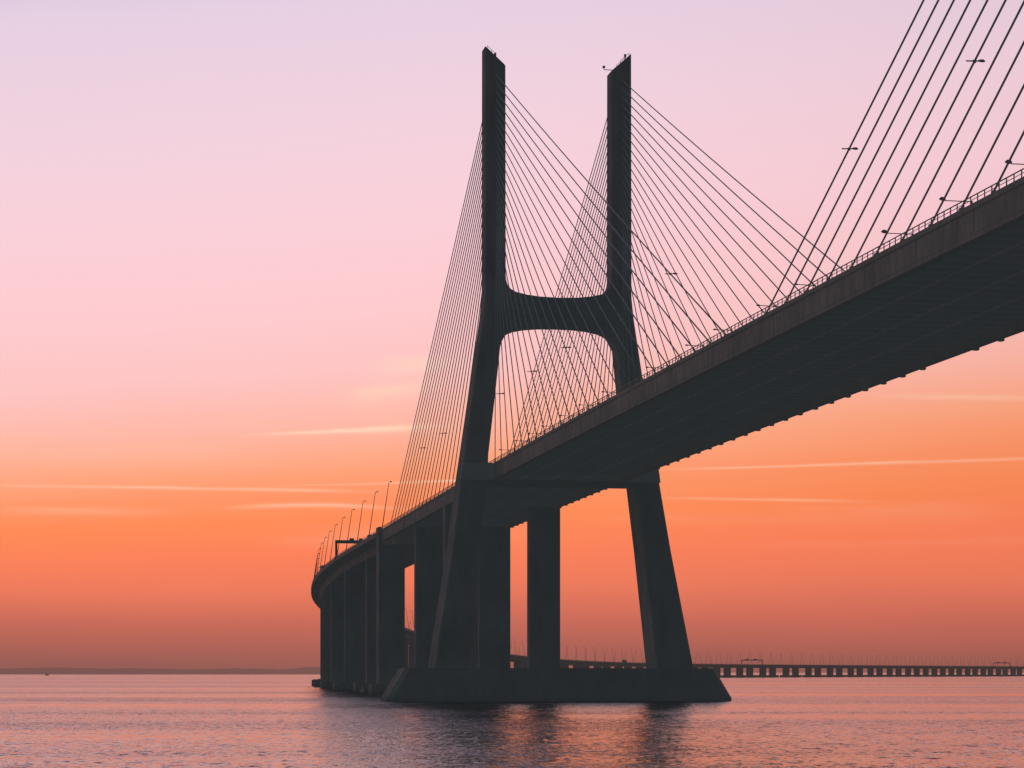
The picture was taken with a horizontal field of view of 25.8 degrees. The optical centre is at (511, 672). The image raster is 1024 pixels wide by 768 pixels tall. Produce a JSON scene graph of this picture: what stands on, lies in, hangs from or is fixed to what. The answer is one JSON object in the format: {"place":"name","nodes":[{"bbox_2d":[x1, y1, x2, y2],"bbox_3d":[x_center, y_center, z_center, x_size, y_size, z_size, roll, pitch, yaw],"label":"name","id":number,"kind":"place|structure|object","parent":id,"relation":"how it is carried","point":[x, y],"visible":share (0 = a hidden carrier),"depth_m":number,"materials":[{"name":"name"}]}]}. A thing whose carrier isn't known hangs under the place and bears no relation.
{"place":"outdoors","nodes":[
{"label":"outdoors","id":0,"kind":"place"},
{"bbox_2d":[0,667,319,674],"bbox_3d":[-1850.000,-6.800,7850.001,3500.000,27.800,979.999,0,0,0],"label":"hills","id":1,"kind":"structure","parent":0,"point":[152,671],"depth_m":7570.80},
{"bbox_2d":[0,673,1023,767],"bbox_3d":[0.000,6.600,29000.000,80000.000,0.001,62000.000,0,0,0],"label":"water","id":2,"kind":"structure","parent":0,"point":[174,721],"depth_m":273.78,"materials":[{"name":"purple liquid"}]},
{"bbox_2d":[311,532,1023,690],"bbox_3d":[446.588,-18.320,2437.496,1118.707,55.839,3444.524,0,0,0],"label":"viaduct","id":3,"kind":"object","parent":2,"relation":"in","point":[343,590],"visible":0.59,"depth_m":948.43,"materials":[{"name":"concrete"}]},
{"bbox_2d":[334,538,362,558],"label":"sign gantry","id":4,"kind":"object","parent":3,"relation":"on","point":[351,541],"visible":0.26,"depth_m":860.42,"materials":[{"name":"metal"}]},
{"bbox_2d":[382,481,391,525],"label":"street lamp","id":5,"kind":"object","parent":3,"relation":"on","point":[385,504],"visible":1,"depth_m":717.44,"materials":[{"name":"metal"}]},
{"bbox_2d":[741,659,762,664],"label":"sign gantry","id":6,"kind":"object","parent":3,"relation":"on","point":[752,660],"visible":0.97,"depth_m":3034.56,"materials":[{"name":"metal"}]},
{"bbox_2d":[368,0,1023,701],"bbox_3d":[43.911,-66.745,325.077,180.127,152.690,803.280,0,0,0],"label":"cable stayed bridge","id":7,"kind":"structure","parent":2,"relation":"in","point":[942,290],"depth_m":506.13,"materials":[{"name":"concrete"}]},
{"bbox_2d":[881,230,911,234],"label":"post lamp","id":8,"kind":"object","parent":7,"relation":"on","point":[883,231],"visible":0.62,"depth_m":334.18,"materials":[{"name":"metal"}]},
{"bbox_2d":[939,197,972,203],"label":"post lamp","id":9,"kind":"object","parent":7,"relation":"on","point":[941,198],"visible":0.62,"depth_m":311.10,"materials":[{"name":"metal"}]},
{"bbox_2d":[966,59,984,62],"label":"cable lamp","id":10,"kind":"object","parent":7,"relation":"attached to","point":[980,60],"visible":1,"depth_m":229.78,"materials":[{"name":"metal"}]},
{"bbox_2d":[0,0,1023,672],"label":"sky","id":11,"kind":"structure","parent":0,"point":[228,228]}
]}

